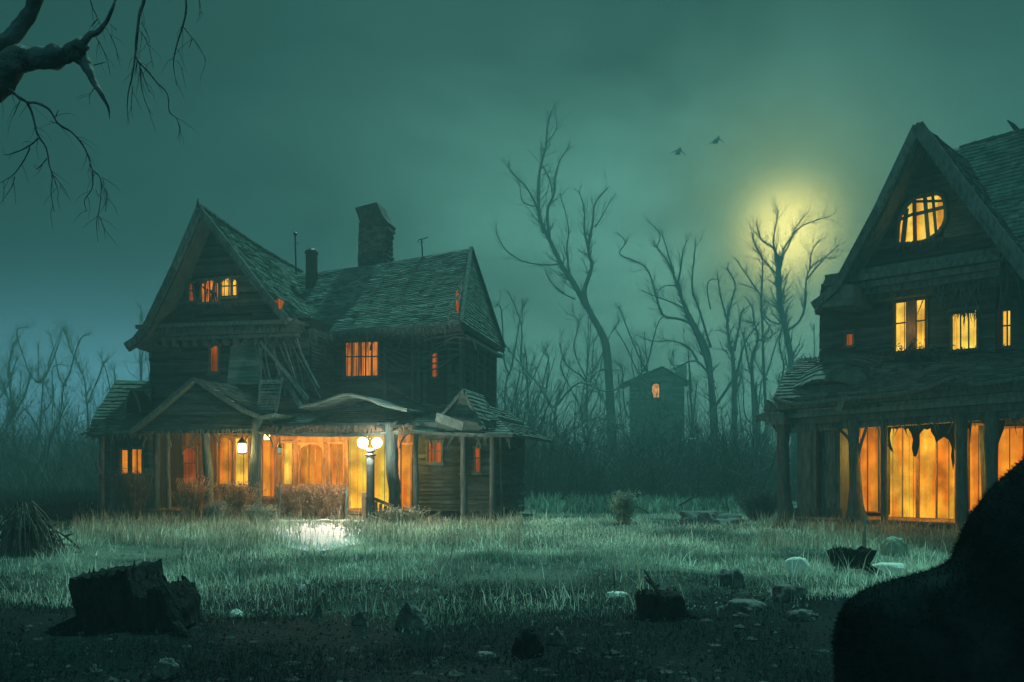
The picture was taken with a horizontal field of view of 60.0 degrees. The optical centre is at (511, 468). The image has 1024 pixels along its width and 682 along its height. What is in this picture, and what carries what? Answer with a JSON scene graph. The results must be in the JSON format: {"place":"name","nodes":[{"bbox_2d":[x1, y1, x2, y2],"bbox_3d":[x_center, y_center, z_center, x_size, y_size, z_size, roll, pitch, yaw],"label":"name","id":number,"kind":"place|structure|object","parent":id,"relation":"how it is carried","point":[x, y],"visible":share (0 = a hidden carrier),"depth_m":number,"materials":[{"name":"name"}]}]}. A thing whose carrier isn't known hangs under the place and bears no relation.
{"place":"outdoors","nodes":[
{"label":"outdoors","id":0,"kind":"place"},
{"bbox_2d":[0,502,959,681],"bbox_3d":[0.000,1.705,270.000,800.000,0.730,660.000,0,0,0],"label":"ground","id":1,"kind":"structure","parent":0,"point":[35,620],"depth_m":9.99,"materials":[{"name":"plant"}]},
{"bbox_2d":[0,346,36,438],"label":"bare tree","id":2,"kind":"object","parent":1,"relation":"on","point":[4,390],"visible":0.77,"depth_m":101.17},
{"bbox_2d":[0,326,54,459],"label":"bare tree","id":3,"kind":"object","parent":1,"relation":"on","point":[9,372],"visible":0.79,"depth_m":105.90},
{"bbox_2d":[0,501,67,557],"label":"brush pile","id":4,"kind":"object","parent":1,"relation":"on","point":[24,525],"visible":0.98,"depth_m":15.28,"materials":[{"name":"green plant"}]},
{"bbox_2d":[12,314,80,453],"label":"bare tree","id":5,"kind":"object","parent":1,"relation":"on","point":[39,381],"visible":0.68,"depth_m":112.38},
{"bbox_2d":[0,485,107,521],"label":"weeds","id":6,"kind":"object","parent":1,"relation":"on","point":[9,498],"visible":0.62,"depth_m":35.84,"materials":[{"name":"green plant"}]},
{"bbox_2d":[0,362,121,493],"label":"undergrowth","id":7,"kind":"object","parent":1,"relation":"on","point":[19,472],"visible":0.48,"depth_m":60.01,"materials":[{"name":"plant"}]},
{"bbox_2d":[48,528,80,548],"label":"broken branch","id":8,"kind":"object","parent":1,"relation":"on","point":[74,545],"visible":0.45,"depth_m":16.99,"materials":[{"name":"brown plant"}]},
{"bbox_2d":[36,320,93,457],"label":"bare tree","id":9,"kind":"object","parent":1,"relation":"on","point":[65,378],"visible":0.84,"depth_m":91.74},
{"bbox_2d":[31,316,120,442],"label":"bare tree","id":10,"kind":"object","parent":1,"relation":"on","point":[80,371],"visible":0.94,"depth_m":105.88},
{"bbox_2d":[0,0,206,248],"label":"gnarled tree","id":11,"kind":"object","parent":1,"relation":"on","point":[18,61],"visible":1,"depth_m":6.19,"materials":[{"name":"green plant"}]},
{"bbox_2d":[97,348,128,399],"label":"bare tree","id":12,"kind":"object","parent":1,"relation":"on","point":[114,374],"visible":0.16,"depth_m":115.72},
{"bbox_2d":[52,558,202,637],"bbox_3d":[-3.881,1.312,9.156,1.450,0.745,1.061,0,0,0],"label":"tree stump","id":13,"kind":"object","parent":1,"relation":"on","point":[141,593],"visible":0.91,"depth_m":8.77,"materials":[{"name":"brown wood"}]},
{"bbox_2d":[99,468,158,518],"bbox_3d":[-12.896,0.848,29.886,1.897,1.759,1.049,0,0,-20],"label":"bush","id":14,"kind":"object","parent":1,"relation":"on","point":[132,500],"visible":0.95,"depth_m":29.78,"materials":[{"name":"plant"}]},
{"bbox_2d":[122,293,149,380],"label":"bare tree","id":15,"kind":"object","parent":1,"relation":"on","point":[141,364],"visible":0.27,"depth_m":101.98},
{"bbox_2d":[150,657,180,679],"bbox_3d":[-2.668,1.621,6.859,0.231,0.324,0.180,0,0,0],"label":"rock","id":16,"kind":"object","parent":1,"relation":"on","point":[167,667],"visible":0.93,"depth_m":6.80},
{"bbox_2d":[171,475,216,519],"bbox_3d":[-10.649,0.955,29.604,1.602,1.535,0.963,0,0,0],"label":"bush","id":17,"kind":"object","parent":1,"relation":"on","point":[190,498],"visible":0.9,"depth_m":29.48,"materials":[{"name":"plant"}]},
{"bbox_2d":[201,498,233,520],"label":"bush","id":18,"kind":"object","parent":1,"relation":"on","point":[216,509],"visible":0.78,"depth_m":27.45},
{"bbox_2d":[214,479,268,520],"bbox_3d":[-8.933,1.001,29.231,1.715,1.445,1.038,0,0,-23],"label":"bush","id":19,"kind":"object","parent":1,"relation":"on","point":[238,497],"visible":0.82,"depth_m":29.06,"materials":[{"name":"plant"}]},
{"bbox_2d":[239,502,285,523],"bbox_3d":[-7.614,1.395,27.184,1.439,0.859,0.957,0,0,0],"label":"bush","id":20,"kind":"object","parent":1,"relation":"on","point":[260,509],"visible":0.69,"depth_m":27.08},
{"bbox_2d":[67,503,524,549],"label":"tall weeds","id":21,"kind":"object","parent":1,"relation":"on","point":[96,529],"visible":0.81,"depth_m":22.04,"materials":[{"name":"plant"}]},
{"bbox_2d":[272,482,353,519],"bbox_3d":[-6.505,1.069,28.824,2.589,1.368,1.258,0,0,0],"label":"hedge","id":22,"kind":"object","parent":1,"relation":"on","point":[315,502],"visible":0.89,"depth_m":28.53,"materials":[{"name":"plant"}]},
{"bbox_2d":[78,198,552,520],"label":"haunted house","id":23,"kind":"structure","parent":1,"relation":"on","point":[319,374],"depth_m":32.59,"materials":[{"name":"wood"}]},
{"bbox_2d":[116,448,132,476],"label":"window","id":24,"kind":"structure","parent":23,"relation":"in","point":[124,460],"depth_m":31.82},
{"bbox_2d":[126,447,144,476],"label":"window","id":25,"kind":"structure","parent":23,"relation":"in","point":[134,454],"depth_m":31.70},
{"bbox_2d":[182,280,195,303],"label":"window","id":26,"kind":"structure","parent":23,"relation":"in","point":[190,297],"depth_m":32.90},
{"bbox_2d":[181,446,198,486],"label":"window","id":27,"kind":"structure","parent":23,"relation":"in","point":[191,454],"depth_m":33.36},
{"bbox_2d":[196,277,220,304],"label":"window","id":28,"kind":"structure","parent":23,"relation":"in","point":[213,285],"depth_m":32.82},
{"bbox_2d":[205,343,220,374],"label":"window","id":29,"kind":"structure","parent":23,"relation":"in","point":[214,353],"depth_m":33.09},
{"bbox_2d":[213,435,232,486],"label":"window","id":30,"kind":"structure","parent":23,"relation":"in","point":[223,439],"depth_m":33.07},
{"bbox_2d":[217,275,238,298],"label":"window","id":31,"kind":"structure","parent":23,"relation":"in","point":[231,288],"depth_m":32.64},
{"bbox_2d":[230,436,250,488],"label":"window","id":32,"kind":"structure","parent":23,"relation":"in","point":[237,458],"depth_m":32.90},
{"bbox_2d":[237,431,246,453],"bbox_3d":[-9.131,-0.920,30.000,0.336,0.873,0.336,0,0,23],"label":"lantern","id":33,"kind":"object","parent":23,"relation":"hanging from","point":[242,447],"visible":1,"depth_m":29.89,"materials":[{"name":"glass"}]},
{"bbox_2d":[261,434,276,498],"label":"window","id":34,"kind":"structure","parent":23,"relation":"in","point":[269,453],"depth_m":32.70,"materials":[{"name":"glass"}]},
{"bbox_2d":[280,441,293,486],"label":"window","id":35,"kind":"structure","parent":23,"relation":"in","point":[287,456],"depth_m":32.52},
{"bbox_2d":[295,442,324,486],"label":"window","id":36,"kind":"structure","parent":23,"relation":"in","point":[312,453],"depth_m":32.33,"materials":[{"name":"glass"}]},
{"bbox_2d":[327,441,345,488],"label":"window","id":37,"kind":"structure","parent":23,"relation":"in","point":[338,448],"depth_m":32.11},
{"bbox_2d":[341,338,381,379],"bbox_3d":[-5.803,-4.235,34.297,1.661,1.568,0.229,0,0,12],"label":"window","id":38,"kind":"structure","parent":23,"relation":"in","point":[372,359],"depth_m":34.36,"materials":[{"name":"glass"}]},
{"bbox_2d":[345,435,388,513],"bbox_3d":[-5.143,0.225,31.838,1.799,3.118,0.163,0,0,12],"label":"door","id":39,"kind":"structure","parent":23,"relation":"in","point":[355,458],"depth_m":31.95,"materials":[{"name":"glass"}]},
{"bbox_2d":[398,442,412,514],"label":"window","id":40,"kind":"structure","parent":23,"relation":"in","point":[406,446],"depth_m":31.58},
{"bbox_2d":[428,351,439,378],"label":"window","id":41,"kind":"structure","parent":23,"relation":"in","point":[432,373],"depth_m":33.69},
{"bbox_2d":[423,440,444,465],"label":"window","id":42,"kind":"structure","parent":23,"relation":"in","point":[434,456],"depth_m":30.90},
{"bbox_2d":[471,446,481,474],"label":"window","id":43,"kind":"structure","parent":23,"relation":"in","point":[476,452],"depth_m":30.56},
{"bbox_2d":[270,519,364,552],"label":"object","id":44,"kind":"object","parent":1,"relation":"on","point":[336,531],"visible":0.23,"depth_m":23.03,"materials":[{"name":"white"}]},
{"bbox_2d":[261,534,375,557],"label":"pale tufts","id":45,"kind":"object","parent":1,"relation":"on","point":[317,550],"visible":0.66,"depth_m":18.26,"materials":[{"name":"white plant"}]},
{"bbox_2d":[184,514,515,564],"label":"pale tufts","id":46,"kind":"object","parent":1,"relation":"on","point":[256,551],"visible":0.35,"depth_m":21.20,"materials":[{"name":"green plant"}]},
{"bbox_2d":[351,611,367,624],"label":"rock","id":47,"kind":"object","parent":1,"relation":"on","point":[359,617],"visible":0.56,"depth_m":9.91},
{"bbox_2d":[357,437,381,521],"bbox_3d":[-4.426,0.362,27.600,0.775,2.676,0.390,0,0,0],"label":"lamp post","id":48,"kind":"object","parent":1,"relation":"on","point":[362,442],"visible":0.95,"depth_m":27.50,"materials":[{"name":"metal"}]},
{"bbox_2d":[362,492,393,521],"bbox_3d":[-4.264,1.256,28.198,1.015,0.989,0.135,0,0,0],"label":"stair railing","id":49,"kind":"object","parent":1,"relation":"on","point":[377,500],"visible":0.41,"depth_m":28.14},
{"bbox_2d":[0,337,796,475],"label":"wood","id":50,"kind":"object","parent":1,"relation":"on","point":[596,446],"visible":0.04,"depth_m":103.41,"materials":[{"name":"plant"}]},
{"bbox_2d":[367,505,441,524],"bbox_3d":[-3.356,1.422,27.030,2.454,0.682,1.081,0,0,0],"label":"bush","id":51,"kind":"object","parent":1,"relation":"on","point":[400,513],"visible":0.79,"depth_m":26.87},
{"bbox_2d":[395,601,428,630],"bbox_3d":[-1.116,1.788,9.919,0.392,0.629,0.354,-9,0,0],"label":"rock","id":52,"kind":"object","parent":1,"relation":"on","point":[409,615],"visible":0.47,"depth_m":9.85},
{"bbox_2d":[5,577,852,681],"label":"rubble","id":53,"kind":"object","parent":1,"relation":"on","point":[454,672],"visible":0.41,"depth_m":7.95,"materials":[{"name":"stone"}]},
{"bbox_2d":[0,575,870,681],"bbox_3d":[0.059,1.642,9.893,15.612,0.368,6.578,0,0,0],"label":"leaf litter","id":54,"kind":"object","parent":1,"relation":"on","point":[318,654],"visible":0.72,"depth_m":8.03,"materials":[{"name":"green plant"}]},
{"bbox_2d":[7,530,927,583],"bbox_3d":[0.500,1.716,19.385,26.875,0.486,13.203,0,0,0],"label":"rubble","id":55,"kind":"object","parent":1,"relation":"on","point":[129,560],"visible":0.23,"depth_m":14.62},
{"bbox_2d":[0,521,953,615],"bbox_3d":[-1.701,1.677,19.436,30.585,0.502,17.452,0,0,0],"label":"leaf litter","id":56,"kind":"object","parent":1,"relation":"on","point":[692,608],"visible":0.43,"depth_m":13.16,"materials":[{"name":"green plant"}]},
{"bbox_2d":[0,500,956,634],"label":"meadow grass","id":57,"kind":"structure","parent":1,"relation":"on","point":[583,551],"depth_m":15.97,"materials":[{"name":"plant"}]},
{"bbox_2d":[474,651,495,661],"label":"rock","id":58,"kind":"object","parent":1,"relation":"on","point":[484,655],"visible":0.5,"depth_m":8.05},
{"bbox_2d":[491,283,530,412],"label":"bare tree","id":59,"kind":"object","parent":1,"relation":"on","point":[510,367],"visible":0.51,"depth_m":91.12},
{"bbox_2d":[497,337,554,441],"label":"bare tree","id":60,"kind":"object","parent":1,"relation":"on","point":[529,378],"visible":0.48,"depth_m":111.77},
{"bbox_2d":[511,626,543,656],"bbox_3d":[0.146,1.750,8.228,0.310,0.571,0.234,0,0,0],"label":"rock","id":61,"kind":"object","parent":1,"relation":"on","point":[528,639],"visible":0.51,"depth_m":8.16,"materials":[{"name":"black stone"}]},
{"bbox_2d":[503,283,559,453],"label":"bare tree","id":62,"kind":"object","parent":1,"relation":"on","point":[526,356],"visible":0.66,"depth_m":97.48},
{"bbox_2d":[486,95,617,451],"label":"bare tree","id":63,"kind":"object","parent":1,"relation":"on","point":[582,294],"visible":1,"depth_m":102.79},
{"bbox_2d":[519,349,592,443],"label":"bare tree","id":64,"kind":"object","parent":1,"relation":"on","point":[556,398],"visible":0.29,"depth_m":120.02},
{"bbox_2d":[548,626,565,644],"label":"rock","id":65,"kind":"object","parent":1,"relation":"on","point":[557,633],"visible":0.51,"depth_m":8.71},
{"bbox_2d":[499,342,642,462],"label":"bare tree","id":66,"kind":"object","parent":1,"relation":"on","point":[559,401],"visible":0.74,"depth_m":65.76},
{"bbox_2d":[557,310,622,458],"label":"bare tree","id":67,"kind":"object","parent":1,"relation":"on","point":[589,373],"visible":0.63,"depth_m":104.80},
{"bbox_2d":[553,298,629,468],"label":"bare tree","id":68,"kind":"object","parent":1,"relation":"on","point":[585,376],"visible":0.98,"depth_m":69.94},
{"bbox_2d":[585,356,628,458],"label":"bare tree","id":69,"kind":"object","parent":1,"relation":"on","point":[601,396],"visible":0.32,"depth_m":118.50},
{"bbox_2d":[604,489,646,523],"bbox_3d":[3.427,1.152,27.510,1.067,1.147,1.178,0,0,-40],"label":"bush","id":70,"kind":"object","parent":1,"relation":"on","point":[625,503],"visible":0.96,"depth_m":27.33,"materials":[{"name":"green plant"}]},
{"bbox_2d":[606,295,675,455],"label":"bare tree","id":71,"kind":"object","parent":1,"relation":"on","point":[639,389],"visible":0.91,"depth_m":96.14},
{"bbox_2d":[610,317,677,458],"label":"bare tree","id":72,"kind":"object","parent":1,"relation":"on","point":[652,396],"visible":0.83,"depth_m":97.55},
{"bbox_2d":[500,385,789,482],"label":"dead thicket","id":73,"kind":"object","parent":1,"relation":"on","point":[608,421],"visible":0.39,"depth_m":58.06,"materials":[{"name":"plant"}]},
{"bbox_2d":[497,365,796,501],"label":"undergrowth","id":74,"kind":"object","parent":1,"relation":"on","point":[705,470],"visible":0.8,"depth_m":48.89,"materials":[{"name":"plant"}]},
{"bbox_2d":[524,489,775,513],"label":"weeds","id":75,"kind":"object","parent":1,"relation":"on","point":[548,503],"visible":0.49,"depth_m":35.75,"materials":[{"name":"green plant"}]},
{"bbox_2d":[620,365,688,467],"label":"ruined cottage","id":76,"kind":"structure","parent":1,"relation":"on","point":[675,395],"depth_m":103.84,"materials":[{"name":"wood"}]},
{"bbox_2d":[651,382,660,398],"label":"window","id":77,"kind":"structure","parent":76,"relation":"in","point":[653,387],"depth_m":103.96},
{"bbox_2d":[611,213,712,440],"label":"bare tree","id":78,"kind":"object","parent":1,"relation":"on","point":[696,299],"visible":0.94,"depth_m":99.89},
{"bbox_2d":[623,587,700,619],"bbox_3d":[1.719,1.581,10.366,0.991,0.402,0.665,0,0,0],"label":"tree stump","id":79,"kind":"object","parent":1,"relation":"on","point":[668,603],"visible":0.94,"depth_m":10.12,"materials":[{"name":"brown wood"}]},
{"bbox_2d":[643,569,662,595],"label":"broken branch","id":80,"kind":"object","parent":79,"relation":"on","point":[651,582],"visible":0.94,"depth_m":10.28,"materials":[{"name":"brown plant"}]},
{"bbox_2d":[627,487,712,513],"bbox_3d":[5.651,1.345,33.003,3.736,1.316,0.138,0,0,0],"label":"broken branch","id":81,"kind":"object","parent":1,"relation":"on","point":[684,502],"visible":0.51,"depth_m":32.96,"materials":[{"name":"brown plant"}]},
{"bbox_2d":[678,331,704,445],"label":"bare tree","id":82,"kind":"object","parent":1,"relation":"on","point":[690,391],"visible":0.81,"depth_m":90.77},
{"bbox_2d":[676,511,745,524],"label":"bank","id":83,"kind":"structure","parent":1,"relation":"on","point":[705,517],"depth_m":27.17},
{"bbox_2d":[659,274,763,457],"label":"bare tree","id":84,"kind":"object","parent":1,"relation":"on","point":[708,370],"visible":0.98,"depth_m":87.60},
{"bbox_2d":[500,513,935,565],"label":"pale tufts","id":85,"kind":"object","parent":1,"relation":"on","point":[704,526],"visible":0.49,"depth_m":21.58,"materials":[{"name":"green plant"}]},
{"bbox_2d":[703,256,751,457],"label":"bare tree","id":86,"kind":"object","parent":1,"relation":"on","point":[727,316],"visible":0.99,"depth_m":106.12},
{"bbox_2d":[714,569,745,587],"bbox_3d":[3.113,1.706,12.655,0.498,0.554,0.365,0,0,0],"label":"rock","id":87,"kind":"object","parent":1,"relation":"on","point":[724,576],"visible":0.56,"depth_m":12.55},
{"bbox_2d":[721,328,751,443],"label":"bare tree","id":88,"kind":"object","parent":1,"relation":"on","point":[735,408],"visible":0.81,"depth_m":98.88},
{"bbox_2d":[715,599,767,612],"bbox_3d":[2.793,1.750,10.712,0.583,0.314,0.502,0,0,-21],"label":"rock","id":89,"kind":"object","parent":1,"relation":"on","point":[745,605],"visible":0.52,"depth_m":10.60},
{"bbox_2d":[727,231,780,454],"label":"bare tree","id":90,"kind":"object","parent":1,"relation":"on","point":[762,312],"visible":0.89,"depth_m":113.51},
{"bbox_2d":[723,485,796,520],"bbox_3d":[8.187,1.083,29.082,2.790,1.284,1.054,0,0,0],"label":"root tangle","id":91,"kind":"object","parent":1,"relation":"on","point":[764,505],"visible":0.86,"depth_m":28.85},
{"bbox_2d":[737,284,783,456],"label":"bare tree","id":92,"kind":"object","parent":1,"relation":"on","point":[754,350],"visible":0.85,"depth_m":108.05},
{"bbox_2d":[725,311,796,447],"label":"bare tree","id":93,"kind":"object","parent":1,"relation":"on","point":[766,372],"visible":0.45,"depth_m":118.11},
{"bbox_2d":[731,293,813,454],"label":"bare tree","id":94,"kind":"object","parent":1,"relation":"on","point":[755,386],"visible":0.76,"depth_m":101.96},
{"bbox_2d":[767,584,809,601],"bbox_3d":[3.449,1.658,11.066,0.532,0.412,0.437,0,0,0],"label":"rock","id":95,"kind":"object","parent":1,"relation":"on","point":[785,591],"visible":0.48,"depth_m":10.95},
{"bbox_2d":[766,319,818,444],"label":"bare tree","id":96,"kind":"object","parent":1,"relation":"on","point":[812,328],"visible":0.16,"depth_m":110.68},
{"bbox_2d":[743,196,851,467],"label":"bare tree","id":97,"kind":"object","parent":1,"relation":"on","point":[778,259],"visible":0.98,"depth_m":113.70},
{"bbox_2d":[782,557,814,573],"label":"rock","id":98,"kind":"object","parent":1,"relation":"on","point":[787,565],"visible":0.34,"depth_m":15.07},
{"bbox_2d":[787,609,818,620],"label":"rock","id":99,"kind":"object","parent":1,"relation":"on","point":[803,614],"visible":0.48,"depth_m":9.78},
{"bbox_2d":[827,546,888,575],"bbox_3d":[5.884,1.582,15.233,1.048,0.519,0.694,0,0,0],"label":"tree stump","id":100,"kind":"object","parent":1,"relation":"on","point":[860,553],"visible":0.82,"depth_m":15.07,"materials":[{"name":"brown wood"}]},
{"bbox_2d":[753,511,964,552],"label":"tall weeds","id":101,"kind":"object","parent":1,"relation":"on","point":[780,542],"visible":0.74,"depth_m":21.04,"materials":[{"name":"plant"}]},
{"bbox_2d":[862,507,866,546],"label":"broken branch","id":102,"kind":"object","parent":1,"relation":"on","point":[864,524],"visible":0.92,"depth_m":18.59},
{"bbox_2d":[755,120,1023,527],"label":"haunted house","id":103,"kind":"structure","parent":1,"relation":"on","point":[902,394],"depth_m":26.55,"materials":[{"name":"wood"}]},
{"bbox_2d":[841,329,856,348],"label":"window","id":104,"kind":"structure","parent":103,"relation":"in","point":[847,338],"depth_m":28.73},
{"bbox_2d":[861,427,880,512],"bbox_3d":[11.352,-0.033,28.292,0.160,2.870,0.945,0,0,-45],"label":"window","id":105,"kind":"structure","parent":103,"relation":"in","point":[869,452],"depth_m":28.27,"materials":[{"name":"glass"}]},
{"bbox_2d":[888,427,919,517],"bbox_3d":[12.126,0.109,27.518,1.049,2.862,0.159,0,0,45],"label":"window","id":106,"kind":"structure","parent":103,"relation":"in","point":[901,458],"depth_m":27.53,"materials":[{"name":"glass"}]},
{"bbox_2d":[890,296,929,355],"bbox_3d":[12.268,-4.394,27.333,1.211,1.788,0.228,0,0,45],"label":"window","id":107,"kind":"structure","parent":103,"relation":"in","point":[922,320],"depth_m":27.47,"materials":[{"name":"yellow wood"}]},
{"bbox_2d":[894,191,948,246],"bbox_3d":[12.350,-7.543,26.764,1.595,1.618,0.145,0,0,45],"label":"window","id":108,"kind":"structure","parent":103,"relation":"in","point":[923,218],"depth_m":26.76,"materials":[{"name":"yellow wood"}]},
{"bbox_2d":[916,427,954,518],"bbox_3d":[12.830,0.125,26.816,0.162,2.830,1.230,0,0,-45],"label":"window","id":109,"kind":"structure","parent":103,"relation":"in","point":[928,445],"depth_m":26.88,"materials":[{"name":"glass"}]},
{"bbox_2d":[946,305,980,353],"bbox_3d":[13.369,-4.100,26.228,0.936,1.341,0.221,0,0,45],"label":"window","id":110,"kind":"structure","parent":103,"relation":"in","point":[967,337],"depth_m":26.29,"materials":[{"name":"glass"}]},
{"bbox_2d":[968,423,983,510],"bbox_3d":[13.641,-0.038,26.005,0.610,2.583,0.161,0,0,45],"label":"window","id":111,"kind":"structure","parent":103,"relation":"in","point":[973,442],"depth_m":26.11,"materials":[{"name":"glass"}]},
{"bbox_2d":[1000,307,1014,349],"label":"window","id":112,"kind":"structure","parent":103,"relation":"in","point":[1006,313],"depth_m":25.90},
{"bbox_2d":[998,426,1023,478],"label":"window","id":113,"kind":"structure","parent":103,"relation":"in","point":[1016,441],"depth_m":25.41,"materials":[{"name":"glass"}]},
{"bbox_2d":[872,562,910,573],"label":"rock","id":114,"kind":"object","parent":1,"relation":"on","point":[895,566],"visible":0.39,"depth_m":15.74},
{"bbox_2d":[880,536,908,555],"bbox_3d":[7.838,1.786,18.217,0.581,0.802,0.503,0,0,0],"label":"rock","id":115,"kind":"object","parent":1,"relation":"on","point":[899,544],"visible":0.48,"depth_m":18.06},
{"bbox_2d":[829,456,1023,681],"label":"shaggy mound","id":116,"kind":"object","parent":1,"relation":"on","point":[957,615],"visible":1,"depth_m":3.79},
{"bbox_2d":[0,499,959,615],"bbox_3d":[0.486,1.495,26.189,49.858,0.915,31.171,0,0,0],"label":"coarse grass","id":117,"kind":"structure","parent":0,"point":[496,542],"depth_m":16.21,"materials":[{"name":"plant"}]},
{"bbox_2d":[0,0,1023,467],"label":"sky","id":118,"kind":"structure","parent":0,"point":[304,114],"materials":[{"name":"teal"}]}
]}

